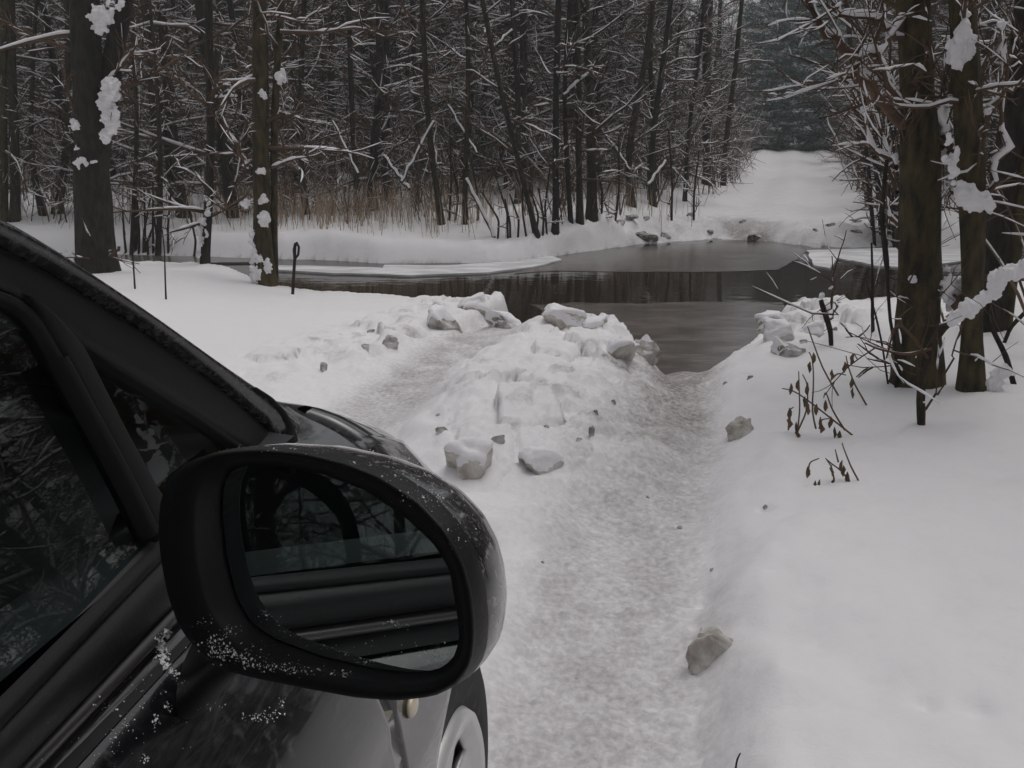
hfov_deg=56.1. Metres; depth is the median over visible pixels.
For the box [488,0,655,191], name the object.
bare tree
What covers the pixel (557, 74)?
bare tree
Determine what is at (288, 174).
shrub
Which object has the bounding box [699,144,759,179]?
shrub
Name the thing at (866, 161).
sapling
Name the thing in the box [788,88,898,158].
shrub
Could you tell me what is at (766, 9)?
conifer
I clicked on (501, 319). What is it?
ice block
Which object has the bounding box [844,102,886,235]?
sapling
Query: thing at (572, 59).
bare tree
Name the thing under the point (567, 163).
bare tree
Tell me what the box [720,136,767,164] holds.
shrub
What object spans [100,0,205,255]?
bare tree
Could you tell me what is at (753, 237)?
frozen clod
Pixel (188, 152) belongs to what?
shrub
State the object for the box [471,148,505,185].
shrub
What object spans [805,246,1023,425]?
sapling
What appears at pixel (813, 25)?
conifer
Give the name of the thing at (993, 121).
bare tree
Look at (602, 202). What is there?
sapling
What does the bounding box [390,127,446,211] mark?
shrub
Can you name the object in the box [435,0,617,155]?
conifer
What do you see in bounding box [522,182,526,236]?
sapling
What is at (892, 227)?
sapling
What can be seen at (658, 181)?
shrub
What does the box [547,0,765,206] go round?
bare tree
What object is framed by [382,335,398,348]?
ice block
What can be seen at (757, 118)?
bare tree
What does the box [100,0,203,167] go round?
bare tree
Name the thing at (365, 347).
frozen clod
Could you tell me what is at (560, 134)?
shrub
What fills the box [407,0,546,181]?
bare tree
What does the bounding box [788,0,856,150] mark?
conifer
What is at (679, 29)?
bare tree
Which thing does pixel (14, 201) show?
bare tree
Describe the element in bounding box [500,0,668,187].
bare tree
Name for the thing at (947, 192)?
shrub
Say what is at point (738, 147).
shrub
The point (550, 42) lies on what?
bare tree
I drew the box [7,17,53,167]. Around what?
conifer
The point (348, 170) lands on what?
shrub
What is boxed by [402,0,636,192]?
bare tree
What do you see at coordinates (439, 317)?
ice block
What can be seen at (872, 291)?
sapling
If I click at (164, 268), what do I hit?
seedling
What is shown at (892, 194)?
sapling
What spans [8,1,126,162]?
bare tree
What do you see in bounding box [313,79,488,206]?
shrub
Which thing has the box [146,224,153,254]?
sapling
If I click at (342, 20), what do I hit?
conifer
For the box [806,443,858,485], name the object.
withered plant
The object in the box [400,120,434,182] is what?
leaning pole
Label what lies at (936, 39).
bare tree
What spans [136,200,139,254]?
sapling
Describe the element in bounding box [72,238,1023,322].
stream water
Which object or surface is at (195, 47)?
bare tree
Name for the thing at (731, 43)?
bare tree
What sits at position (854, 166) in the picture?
shrub
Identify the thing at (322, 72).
bare tree
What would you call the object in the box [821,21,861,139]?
conifer
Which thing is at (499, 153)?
shrub
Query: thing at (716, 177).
shrub
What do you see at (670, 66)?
bare tree
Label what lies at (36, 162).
shrub
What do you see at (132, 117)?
bare tree
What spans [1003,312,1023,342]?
sapling
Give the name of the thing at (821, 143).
conifer
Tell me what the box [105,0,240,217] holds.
bare tree
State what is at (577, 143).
bare tree
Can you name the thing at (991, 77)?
bare tree
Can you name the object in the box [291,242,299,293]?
stake
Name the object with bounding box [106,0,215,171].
bare tree
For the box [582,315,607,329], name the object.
ice slab
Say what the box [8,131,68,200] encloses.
shrub
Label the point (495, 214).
sapling
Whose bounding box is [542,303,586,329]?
ice block
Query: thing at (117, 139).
shrub
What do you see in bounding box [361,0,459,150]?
bare tree
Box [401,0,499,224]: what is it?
bare tree
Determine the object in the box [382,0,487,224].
bare tree
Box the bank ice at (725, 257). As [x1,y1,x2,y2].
[515,242,806,273]
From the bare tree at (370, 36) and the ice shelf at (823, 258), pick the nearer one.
the ice shelf at (823, 258)
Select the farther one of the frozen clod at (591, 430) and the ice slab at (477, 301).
the ice slab at (477, 301)
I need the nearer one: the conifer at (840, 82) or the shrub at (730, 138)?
the shrub at (730, 138)
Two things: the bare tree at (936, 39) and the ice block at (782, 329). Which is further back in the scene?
the bare tree at (936, 39)
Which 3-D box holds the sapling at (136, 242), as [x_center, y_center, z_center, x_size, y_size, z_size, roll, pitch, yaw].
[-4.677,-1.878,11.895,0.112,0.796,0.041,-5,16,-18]
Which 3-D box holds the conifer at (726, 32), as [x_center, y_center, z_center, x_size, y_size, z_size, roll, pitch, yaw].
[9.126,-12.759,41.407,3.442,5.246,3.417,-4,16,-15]
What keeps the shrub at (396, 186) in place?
on the snow ground at (873, 617)
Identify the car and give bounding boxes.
[0,220,506,767]
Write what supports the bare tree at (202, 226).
on the snow ground at (873, 617)
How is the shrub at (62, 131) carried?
on the snow ground at (873, 617)
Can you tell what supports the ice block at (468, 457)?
on the snow ground at (873, 617)
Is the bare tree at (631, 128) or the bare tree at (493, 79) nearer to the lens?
the bare tree at (631, 128)
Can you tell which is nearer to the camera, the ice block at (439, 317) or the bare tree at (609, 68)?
the ice block at (439, 317)
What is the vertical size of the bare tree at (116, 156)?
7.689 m
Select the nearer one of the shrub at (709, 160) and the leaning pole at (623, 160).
the leaning pole at (623, 160)
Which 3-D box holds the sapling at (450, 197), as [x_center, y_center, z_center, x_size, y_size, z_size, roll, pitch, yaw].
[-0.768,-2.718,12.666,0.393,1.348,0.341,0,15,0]
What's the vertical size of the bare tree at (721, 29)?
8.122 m
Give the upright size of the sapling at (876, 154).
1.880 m
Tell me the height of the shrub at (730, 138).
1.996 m
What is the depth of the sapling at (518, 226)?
11.69 m
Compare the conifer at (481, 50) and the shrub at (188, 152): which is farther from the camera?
the conifer at (481, 50)
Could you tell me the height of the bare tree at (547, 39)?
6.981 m
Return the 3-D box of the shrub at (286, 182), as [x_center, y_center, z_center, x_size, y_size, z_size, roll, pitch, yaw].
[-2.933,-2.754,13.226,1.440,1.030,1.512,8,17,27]
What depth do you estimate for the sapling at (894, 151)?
12.38 m
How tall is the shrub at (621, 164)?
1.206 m
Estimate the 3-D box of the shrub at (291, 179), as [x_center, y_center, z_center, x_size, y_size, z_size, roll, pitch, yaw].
[-3.311,-3.374,13.951,1.661,1.760,2.105,12,19,36]
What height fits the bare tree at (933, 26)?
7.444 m
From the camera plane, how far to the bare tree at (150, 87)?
12.47 m
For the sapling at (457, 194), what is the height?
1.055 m
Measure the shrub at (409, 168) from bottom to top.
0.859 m
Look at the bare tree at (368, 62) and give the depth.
19.44 m
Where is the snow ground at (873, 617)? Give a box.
[7,145,1023,767]
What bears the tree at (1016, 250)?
on the snow ground at (873, 617)
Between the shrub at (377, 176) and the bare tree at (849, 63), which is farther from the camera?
the bare tree at (849, 63)
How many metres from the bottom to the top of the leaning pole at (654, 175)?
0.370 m
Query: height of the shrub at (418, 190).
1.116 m
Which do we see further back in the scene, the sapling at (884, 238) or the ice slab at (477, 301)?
the ice slab at (477, 301)
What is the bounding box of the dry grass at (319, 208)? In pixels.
[19,167,691,238]
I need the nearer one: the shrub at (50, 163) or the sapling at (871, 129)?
the sapling at (871, 129)
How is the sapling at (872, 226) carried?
on the snow ground at (873, 617)
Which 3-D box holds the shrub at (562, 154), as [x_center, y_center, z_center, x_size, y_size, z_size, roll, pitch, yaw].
[0.508,-3.439,13.855,1.704,1.805,2.159,-10,18,-34]
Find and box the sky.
[368,0,761,117]
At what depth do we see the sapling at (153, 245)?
11.79 m
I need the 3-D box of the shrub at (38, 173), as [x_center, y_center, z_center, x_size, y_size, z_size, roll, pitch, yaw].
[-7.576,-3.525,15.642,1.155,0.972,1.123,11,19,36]
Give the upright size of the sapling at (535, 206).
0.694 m
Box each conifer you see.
[7,0,64,178]
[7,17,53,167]
[8,0,53,172]
[16,1,59,165]
[102,0,194,89]
[111,0,205,132]
[142,0,285,143]
[154,0,358,163]
[168,1,251,125]
[251,0,372,172]
[269,0,408,171]
[371,0,494,163]
[372,1,478,125]
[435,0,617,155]
[435,4,550,162]
[439,1,560,171]
[528,0,692,168]
[598,0,714,170]
[613,4,732,157]
[712,26,758,148]
[723,0,782,146]
[736,0,837,150]
[738,0,804,146]
[740,18,812,148]
[750,0,776,45]
[775,0,830,146]
[782,0,839,145]
[782,20,847,149]
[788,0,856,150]
[812,2,892,139]
[815,0,897,141]
[815,4,879,142]
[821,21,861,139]
[841,3,1005,165]
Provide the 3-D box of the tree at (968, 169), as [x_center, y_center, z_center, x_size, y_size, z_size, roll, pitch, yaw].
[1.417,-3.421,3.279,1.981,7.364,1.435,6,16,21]
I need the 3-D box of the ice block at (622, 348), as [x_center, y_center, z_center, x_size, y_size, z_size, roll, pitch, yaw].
[0.563,-0.148,4.973,0.207,0.208,0.214,-8,17,-27]
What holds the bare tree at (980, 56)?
on the snow ground at (873, 617)
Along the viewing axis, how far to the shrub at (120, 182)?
12.84 m
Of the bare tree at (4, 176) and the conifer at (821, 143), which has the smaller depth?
the bare tree at (4, 176)
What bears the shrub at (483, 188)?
on the snow ground at (873, 617)
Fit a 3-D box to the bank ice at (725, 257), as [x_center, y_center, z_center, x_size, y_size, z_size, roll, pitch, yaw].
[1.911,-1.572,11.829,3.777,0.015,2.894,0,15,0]
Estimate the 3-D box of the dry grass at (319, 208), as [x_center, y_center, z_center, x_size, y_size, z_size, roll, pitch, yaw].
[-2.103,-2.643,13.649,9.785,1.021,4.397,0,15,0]
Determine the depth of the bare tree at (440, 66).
18.07 m
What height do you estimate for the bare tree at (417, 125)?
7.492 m
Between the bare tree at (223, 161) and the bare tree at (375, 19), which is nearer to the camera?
the bare tree at (223, 161)
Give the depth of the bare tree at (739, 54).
36.26 m
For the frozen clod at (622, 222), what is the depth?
12.94 m
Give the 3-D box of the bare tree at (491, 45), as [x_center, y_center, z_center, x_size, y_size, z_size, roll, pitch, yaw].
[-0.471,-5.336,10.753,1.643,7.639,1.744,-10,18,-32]
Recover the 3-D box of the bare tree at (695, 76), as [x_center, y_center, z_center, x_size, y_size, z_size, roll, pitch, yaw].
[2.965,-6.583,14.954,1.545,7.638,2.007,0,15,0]
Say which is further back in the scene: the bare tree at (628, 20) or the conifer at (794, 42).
the conifer at (794, 42)
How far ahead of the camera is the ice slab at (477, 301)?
6.97 m
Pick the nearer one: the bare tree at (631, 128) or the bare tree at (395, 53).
the bare tree at (631, 128)
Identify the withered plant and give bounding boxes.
[782,326,852,437]
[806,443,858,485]
[830,354,866,404]
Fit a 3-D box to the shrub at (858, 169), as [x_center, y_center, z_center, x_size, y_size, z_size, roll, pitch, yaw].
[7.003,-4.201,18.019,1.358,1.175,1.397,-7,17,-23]
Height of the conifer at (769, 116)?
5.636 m
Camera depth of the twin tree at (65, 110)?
12.98 m
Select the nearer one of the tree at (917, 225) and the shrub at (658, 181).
the tree at (917, 225)
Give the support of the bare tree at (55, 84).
on the snow ground at (873, 617)
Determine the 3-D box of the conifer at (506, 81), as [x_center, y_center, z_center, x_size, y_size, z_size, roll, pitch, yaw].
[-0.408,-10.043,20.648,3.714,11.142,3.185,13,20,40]
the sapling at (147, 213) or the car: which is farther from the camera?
the sapling at (147, 213)
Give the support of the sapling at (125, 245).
on the snow ground at (873, 617)
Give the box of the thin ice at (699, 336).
[529,301,784,374]
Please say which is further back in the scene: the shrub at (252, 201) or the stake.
the shrub at (252, 201)
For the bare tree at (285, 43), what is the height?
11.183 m
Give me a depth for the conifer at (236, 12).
20.49 m
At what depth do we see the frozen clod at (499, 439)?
3.56 m
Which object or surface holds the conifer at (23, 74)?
on the snow ground at (873, 617)
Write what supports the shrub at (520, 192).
on the snow ground at (873, 617)
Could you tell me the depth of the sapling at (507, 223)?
11.65 m
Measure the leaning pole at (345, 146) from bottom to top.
0.670 m
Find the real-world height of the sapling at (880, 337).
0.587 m
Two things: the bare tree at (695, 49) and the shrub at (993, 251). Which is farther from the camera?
the bare tree at (695, 49)
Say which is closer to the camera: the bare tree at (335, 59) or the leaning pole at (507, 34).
the leaning pole at (507, 34)
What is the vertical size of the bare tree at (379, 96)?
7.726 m
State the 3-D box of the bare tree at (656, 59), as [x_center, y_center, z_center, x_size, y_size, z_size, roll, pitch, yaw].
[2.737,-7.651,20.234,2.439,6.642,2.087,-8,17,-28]
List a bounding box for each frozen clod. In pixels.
[361,344,368,351]
[435,427,447,433]
[491,435,504,443]
[589,425,594,436]
[617,219,624,225]
[625,215,638,218]
[635,231,657,242]
[660,232,670,238]
[747,234,761,240]
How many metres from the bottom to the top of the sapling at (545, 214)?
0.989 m
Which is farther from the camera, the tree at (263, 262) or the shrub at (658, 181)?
the shrub at (658, 181)
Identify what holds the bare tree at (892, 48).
on the snow ground at (873, 617)
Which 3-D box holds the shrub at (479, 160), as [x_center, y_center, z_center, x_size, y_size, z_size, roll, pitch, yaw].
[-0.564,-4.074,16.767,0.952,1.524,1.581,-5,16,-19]
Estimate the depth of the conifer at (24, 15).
18.71 m
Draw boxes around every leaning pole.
[332,120,359,174]
[383,154,410,189]
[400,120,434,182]
[447,104,477,153]
[465,177,495,237]
[488,28,512,52]
[562,67,592,96]
[605,134,630,170]
[646,159,666,186]
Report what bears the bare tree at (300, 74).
on the snow ground at (873, 617)
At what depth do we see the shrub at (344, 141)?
19.37 m
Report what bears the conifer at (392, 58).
on the snow ground at (873, 617)
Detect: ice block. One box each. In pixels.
[320,362,327,371]
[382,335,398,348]
[426,304,461,332]
[443,437,493,479]
[484,310,521,328]
[518,445,563,474]
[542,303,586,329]
[606,338,639,360]
[634,334,660,365]
[762,317,794,342]
[770,336,805,356]
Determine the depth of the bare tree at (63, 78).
18.60 m
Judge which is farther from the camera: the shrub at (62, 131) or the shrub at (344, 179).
the shrub at (62, 131)
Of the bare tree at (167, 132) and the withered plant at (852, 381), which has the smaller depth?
the withered plant at (852, 381)
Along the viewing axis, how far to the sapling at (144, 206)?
11.81 m
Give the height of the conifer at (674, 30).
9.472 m
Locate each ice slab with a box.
[457,292,489,313]
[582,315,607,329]
[754,310,790,333]
[798,320,824,337]
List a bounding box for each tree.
[0,0,37,221]
[0,0,63,222]
[0,0,108,215]
[0,0,155,206]
[0,0,238,273]
[2,0,270,228]
[7,0,129,179]
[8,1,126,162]
[16,3,148,162]
[20,0,193,177]
[21,0,157,178]
[22,2,204,173]
[31,0,359,217]
[38,0,232,187]
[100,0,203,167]
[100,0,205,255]
[101,2,162,168]
[104,0,226,169]
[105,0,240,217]
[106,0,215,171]
[113,0,286,263]
[116,0,242,187]
[119,0,337,197]
[120,0,174,254]
[146,0,304,179]
[146,0,333,203]
[169,0,250,168]
[176,0,372,183]
[186,0,371,191]
[188,0,396,195]
[191,0,400,286]
[242,1,324,103]
[267,0,318,214]
[269,0,476,211]
[270,0,403,180]
[274,0,375,172]
[283,0,390,209]
[295,0,421,174]
[295,0,456,161]
[297,0,375,192]
[301,0,403,122]
[305,0,398,164]
[326,0,428,201]
[340,0,490,180]
[341,0,457,172]
[354,0,463,140]
[355,0,528,175]
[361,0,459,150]
[382,0,463,201]
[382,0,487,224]
[390,0,570,192]
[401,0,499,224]
[401,0,561,173]
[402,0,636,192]
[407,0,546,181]
[421,0,606,196]
[427,0,499,171]
[439,0,561,188]
[447,1,584,176]
[452,0,561,238]
[468,0,528,203]
[485,0,662,224]
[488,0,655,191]
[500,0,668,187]
[507,0,683,189]
[514,0,607,234]
[521,0,659,221]
[527,0,604,144]
[527,0,621,223]
[527,0,637,178]
[534,0,583,162]
[544,0,691,181]
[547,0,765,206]
[548,0,646,179]
[599,0,675,207]
[599,0,734,180]
[602,0,689,161]
[602,0,721,186]
[604,0,711,207]
[606,0,750,184]
[607,0,751,173]
[623,0,686,142]
[647,0,734,201]
[661,0,769,156]
[671,0,776,174]
[672,0,803,160]
[679,0,739,186]
[684,0,775,142]
[695,0,749,135]
[696,0,1023,388]
[712,0,782,185]
[714,0,752,144]
[814,0,898,170]
[818,0,1023,392]
[820,0,888,207]
[823,0,946,165]
[824,2,886,148]
[829,0,983,169]
[829,1,898,203]
[831,1,897,155]
[843,0,1013,197]
[867,0,948,95]
[867,2,1004,125]
[870,0,1012,181]
[879,7,947,150]
[892,0,1011,144]
[932,0,1013,189]
[933,0,1023,332]
[935,0,1013,204]
[935,1,1011,162]
[981,0,1023,330]
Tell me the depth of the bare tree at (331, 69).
16.23 m
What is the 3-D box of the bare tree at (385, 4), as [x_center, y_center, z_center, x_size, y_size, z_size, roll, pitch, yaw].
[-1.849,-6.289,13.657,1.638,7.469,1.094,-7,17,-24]
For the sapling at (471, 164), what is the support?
on the snow ground at (873, 617)
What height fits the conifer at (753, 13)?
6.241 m
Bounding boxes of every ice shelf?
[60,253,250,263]
[278,256,561,276]
[806,247,960,269]
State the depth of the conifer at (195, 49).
27.63 m
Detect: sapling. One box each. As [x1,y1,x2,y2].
[122,212,126,253]
[127,188,151,255]
[135,207,137,251]
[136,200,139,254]
[139,198,156,252]
[146,183,166,253]
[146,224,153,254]
[153,184,184,253]
[153,211,155,236]
[189,212,196,255]
[440,125,460,220]
[441,149,459,219]
[460,150,478,219]
[481,192,499,238]
[491,174,519,238]
[504,199,510,237]
[509,194,519,237]
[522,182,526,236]
[529,187,538,225]
[535,164,564,234]
[537,187,544,235]
[594,155,612,217]
[604,135,619,220]
[660,129,678,220]
[683,151,700,219]
[752,219,858,345]
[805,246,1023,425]
[839,105,886,239]
[840,160,930,387]
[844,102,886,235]
[848,101,885,218]
[849,96,882,229]
[851,116,897,245]
[854,112,887,243]
[855,107,898,234]
[856,110,898,232]
[864,119,898,246]
[866,281,888,383]
[870,121,898,211]
[871,243,874,332]
[874,114,898,225]
[877,113,898,245]
[880,115,898,225]
[886,125,899,220]
[986,303,1016,383]
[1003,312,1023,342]
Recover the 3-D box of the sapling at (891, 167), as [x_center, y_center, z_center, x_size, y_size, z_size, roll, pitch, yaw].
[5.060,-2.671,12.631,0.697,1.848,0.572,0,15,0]
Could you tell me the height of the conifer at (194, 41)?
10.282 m
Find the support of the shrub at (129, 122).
on the snow ground at (873, 617)
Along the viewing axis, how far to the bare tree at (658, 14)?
19.10 m
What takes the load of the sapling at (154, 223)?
on the snow ground at (873, 617)
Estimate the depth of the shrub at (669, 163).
19.62 m
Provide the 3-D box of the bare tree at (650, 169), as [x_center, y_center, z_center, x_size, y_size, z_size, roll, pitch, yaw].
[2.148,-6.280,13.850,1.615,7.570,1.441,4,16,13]
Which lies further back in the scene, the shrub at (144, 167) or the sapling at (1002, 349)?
the shrub at (144, 167)
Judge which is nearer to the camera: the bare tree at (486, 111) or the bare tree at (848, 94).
the bare tree at (486, 111)
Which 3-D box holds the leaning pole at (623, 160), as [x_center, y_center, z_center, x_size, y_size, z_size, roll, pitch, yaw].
[1.430,-3.157,13.029,0.420,0.517,0.043,9,18,30]
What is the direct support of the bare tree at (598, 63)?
on the snow ground at (873, 617)
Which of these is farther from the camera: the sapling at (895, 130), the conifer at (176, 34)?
the conifer at (176, 34)
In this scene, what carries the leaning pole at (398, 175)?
on the snow ground at (873, 617)
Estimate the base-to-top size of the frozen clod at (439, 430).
0.030 m
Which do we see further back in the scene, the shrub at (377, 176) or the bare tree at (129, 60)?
the bare tree at (129, 60)
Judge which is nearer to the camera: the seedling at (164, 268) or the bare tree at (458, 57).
the seedling at (164, 268)
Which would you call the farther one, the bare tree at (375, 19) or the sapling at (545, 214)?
the bare tree at (375, 19)
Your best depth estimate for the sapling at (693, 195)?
13.89 m
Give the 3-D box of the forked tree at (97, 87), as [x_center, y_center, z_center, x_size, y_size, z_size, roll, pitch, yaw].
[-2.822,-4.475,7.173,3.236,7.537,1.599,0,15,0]
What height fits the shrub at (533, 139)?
2.568 m
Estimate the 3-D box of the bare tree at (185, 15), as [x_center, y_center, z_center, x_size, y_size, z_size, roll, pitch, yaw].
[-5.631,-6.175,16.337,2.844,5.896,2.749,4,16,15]
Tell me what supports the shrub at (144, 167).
on the snow ground at (873, 617)
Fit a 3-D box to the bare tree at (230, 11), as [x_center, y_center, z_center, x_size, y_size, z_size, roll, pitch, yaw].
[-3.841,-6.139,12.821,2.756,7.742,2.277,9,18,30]
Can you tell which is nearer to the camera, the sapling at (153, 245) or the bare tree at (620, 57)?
the sapling at (153, 245)
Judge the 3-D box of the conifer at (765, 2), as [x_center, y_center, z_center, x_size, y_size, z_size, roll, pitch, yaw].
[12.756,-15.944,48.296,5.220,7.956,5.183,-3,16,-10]
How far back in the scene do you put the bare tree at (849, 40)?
14.71 m
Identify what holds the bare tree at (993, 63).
on the snow ground at (873, 617)
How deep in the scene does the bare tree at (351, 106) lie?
13.10 m
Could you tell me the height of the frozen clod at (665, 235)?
0.116 m
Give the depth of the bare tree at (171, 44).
21.84 m
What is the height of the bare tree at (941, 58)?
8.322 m
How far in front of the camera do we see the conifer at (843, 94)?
37.74 m
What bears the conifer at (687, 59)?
on the snow ground at (873, 617)
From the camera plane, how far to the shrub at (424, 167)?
16.85 m
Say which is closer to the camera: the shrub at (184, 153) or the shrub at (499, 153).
the shrub at (184, 153)
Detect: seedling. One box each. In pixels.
[132,243,135,288]
[162,230,166,299]
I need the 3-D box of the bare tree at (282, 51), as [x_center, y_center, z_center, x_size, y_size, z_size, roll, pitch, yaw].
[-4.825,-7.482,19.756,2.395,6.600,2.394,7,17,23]
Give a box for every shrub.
[7,127,69,185]
[8,129,46,193]
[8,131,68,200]
[8,145,30,205]
[8,155,72,223]
[9,128,71,205]
[9,146,72,190]
[17,84,128,171]
[34,117,70,201]
[37,99,163,193]
[41,137,175,223]
[71,76,176,180]
[109,126,201,206]
[111,135,193,194]
[122,105,241,198]
[140,94,250,189]
[141,129,202,194]
[186,137,296,194]
[200,91,349,212]
[236,171,290,215]
[237,131,344,189]
[247,151,347,219]
[269,121,369,199]
[279,110,381,192]
[285,134,396,218]
[306,106,494,208]
[311,82,367,175]
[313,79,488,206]
[322,146,380,192]
[331,130,402,223]
[343,160,406,194]
[357,121,458,173]
[360,147,425,190]
[370,118,444,204]
[383,138,449,220]
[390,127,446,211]
[391,131,487,187]
[394,85,543,191]
[404,153,462,193]
[420,107,504,180]
[434,126,537,199]
[456,136,545,194]
[458,118,507,188]
[460,84,605,210]
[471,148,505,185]
[486,132,586,215]
[488,70,636,177]
[488,103,621,223]
[496,81,676,200]
[532,82,666,185]
[560,115,648,214]
[571,125,674,195]
[582,77,714,189]
[609,103,716,189]
[624,92,702,204]
[640,124,689,177]
[660,140,716,191]
[679,116,744,193]
[691,124,749,187]
[696,95,780,175]
[699,122,759,176]
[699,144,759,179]
[713,94,756,175]
[714,155,748,183]
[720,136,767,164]
[751,120,778,149]
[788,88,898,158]
[803,116,836,150]
[823,141,871,191]
[835,148,861,184]
[852,134,898,189]
[938,99,1023,295]
[941,171,1023,338]
[942,166,957,209]
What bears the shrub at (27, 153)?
on the snow ground at (873, 617)
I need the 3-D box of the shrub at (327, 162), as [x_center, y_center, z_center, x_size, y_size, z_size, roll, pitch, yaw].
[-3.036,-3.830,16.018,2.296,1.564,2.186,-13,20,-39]
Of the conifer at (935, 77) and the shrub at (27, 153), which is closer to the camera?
the shrub at (27, 153)
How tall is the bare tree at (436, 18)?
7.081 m
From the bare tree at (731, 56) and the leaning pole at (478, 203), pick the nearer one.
the leaning pole at (478, 203)
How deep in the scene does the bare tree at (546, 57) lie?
18.90 m
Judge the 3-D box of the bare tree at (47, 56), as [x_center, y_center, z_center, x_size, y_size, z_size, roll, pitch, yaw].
[-8.451,-8.217,18.164,3.014,8.833,2.907,-2,15,-8]
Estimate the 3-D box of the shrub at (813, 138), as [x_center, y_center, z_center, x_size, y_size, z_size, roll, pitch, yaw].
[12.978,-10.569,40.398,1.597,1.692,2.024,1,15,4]
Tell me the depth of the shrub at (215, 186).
14.41 m
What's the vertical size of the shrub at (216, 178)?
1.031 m
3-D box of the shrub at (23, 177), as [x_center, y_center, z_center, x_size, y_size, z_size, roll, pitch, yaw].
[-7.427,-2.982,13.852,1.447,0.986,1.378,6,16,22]
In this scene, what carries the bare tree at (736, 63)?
on the snow ground at (873, 617)
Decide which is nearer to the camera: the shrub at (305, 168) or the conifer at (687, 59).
the shrub at (305, 168)
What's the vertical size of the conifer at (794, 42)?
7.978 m
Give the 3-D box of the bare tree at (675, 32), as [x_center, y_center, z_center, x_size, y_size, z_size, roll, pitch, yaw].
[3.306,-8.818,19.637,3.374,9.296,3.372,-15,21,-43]
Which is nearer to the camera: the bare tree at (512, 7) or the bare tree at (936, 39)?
the bare tree at (512, 7)
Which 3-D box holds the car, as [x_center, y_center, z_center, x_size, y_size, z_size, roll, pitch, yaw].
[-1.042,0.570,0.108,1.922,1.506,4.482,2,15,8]
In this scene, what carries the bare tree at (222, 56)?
on the snow ground at (873, 617)
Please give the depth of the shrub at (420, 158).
18.71 m
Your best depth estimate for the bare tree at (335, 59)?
19.28 m
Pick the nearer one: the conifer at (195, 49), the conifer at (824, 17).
the conifer at (195, 49)
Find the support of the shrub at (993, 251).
on the snow ground at (873, 617)
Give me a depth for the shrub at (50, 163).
14.62 m
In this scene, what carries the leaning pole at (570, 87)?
attached to the bare tree at (577, 143)
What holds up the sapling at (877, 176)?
on the snow ground at (873, 617)
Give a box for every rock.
[685,626,732,674]
[725,416,753,441]
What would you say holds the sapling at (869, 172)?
on the snow ground at (873, 617)
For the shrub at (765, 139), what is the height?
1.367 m
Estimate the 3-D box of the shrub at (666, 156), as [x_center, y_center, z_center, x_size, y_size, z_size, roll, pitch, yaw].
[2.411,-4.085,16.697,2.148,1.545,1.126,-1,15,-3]
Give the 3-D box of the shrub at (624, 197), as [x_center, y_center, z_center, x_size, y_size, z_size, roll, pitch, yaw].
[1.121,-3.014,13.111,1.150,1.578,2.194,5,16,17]
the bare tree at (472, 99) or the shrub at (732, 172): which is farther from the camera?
the shrub at (732, 172)
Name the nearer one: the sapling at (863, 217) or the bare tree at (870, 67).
the sapling at (863, 217)
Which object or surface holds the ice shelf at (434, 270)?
on the stream water
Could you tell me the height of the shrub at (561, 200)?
1.587 m
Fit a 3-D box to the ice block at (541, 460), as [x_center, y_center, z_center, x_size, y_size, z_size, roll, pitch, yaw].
[0.105,0.304,3.513,0.167,0.178,0.134,-2,15,-7]
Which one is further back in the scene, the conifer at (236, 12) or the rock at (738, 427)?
the conifer at (236, 12)
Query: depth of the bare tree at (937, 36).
21.98 m
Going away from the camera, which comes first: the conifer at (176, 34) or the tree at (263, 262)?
the tree at (263, 262)
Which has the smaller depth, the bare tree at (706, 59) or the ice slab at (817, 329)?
the ice slab at (817, 329)
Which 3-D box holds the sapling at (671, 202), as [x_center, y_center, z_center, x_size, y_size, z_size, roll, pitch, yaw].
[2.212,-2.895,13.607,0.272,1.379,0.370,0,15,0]
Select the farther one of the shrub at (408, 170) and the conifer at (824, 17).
the conifer at (824, 17)
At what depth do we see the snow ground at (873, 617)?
3.35 m
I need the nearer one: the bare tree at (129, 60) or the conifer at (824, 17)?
the bare tree at (129, 60)
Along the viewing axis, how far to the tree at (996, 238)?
5.01 m
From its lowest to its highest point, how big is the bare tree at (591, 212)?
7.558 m
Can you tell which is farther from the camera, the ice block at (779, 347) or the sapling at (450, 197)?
the sapling at (450, 197)
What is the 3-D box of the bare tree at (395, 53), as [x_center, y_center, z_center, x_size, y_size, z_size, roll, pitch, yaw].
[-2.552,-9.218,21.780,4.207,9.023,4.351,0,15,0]
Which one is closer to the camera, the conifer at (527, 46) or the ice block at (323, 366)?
the ice block at (323, 366)
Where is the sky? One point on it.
(728, 1)
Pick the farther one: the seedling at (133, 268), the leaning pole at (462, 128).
the leaning pole at (462, 128)
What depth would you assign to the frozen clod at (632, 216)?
13.24 m
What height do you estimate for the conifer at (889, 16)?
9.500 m
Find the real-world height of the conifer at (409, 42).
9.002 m
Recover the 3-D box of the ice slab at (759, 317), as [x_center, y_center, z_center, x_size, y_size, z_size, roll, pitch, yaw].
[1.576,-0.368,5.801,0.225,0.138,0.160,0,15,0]
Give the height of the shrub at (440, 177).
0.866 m
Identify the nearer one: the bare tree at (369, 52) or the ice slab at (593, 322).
the ice slab at (593, 322)
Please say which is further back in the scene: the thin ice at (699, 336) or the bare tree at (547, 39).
the bare tree at (547, 39)
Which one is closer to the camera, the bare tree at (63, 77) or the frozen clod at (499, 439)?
the frozen clod at (499, 439)
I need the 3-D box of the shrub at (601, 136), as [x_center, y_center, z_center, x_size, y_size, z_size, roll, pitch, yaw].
[1.051,-3.600,14.421,2.594,1.865,1.360,-1,15,-5]
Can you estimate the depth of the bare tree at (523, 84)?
14.57 m

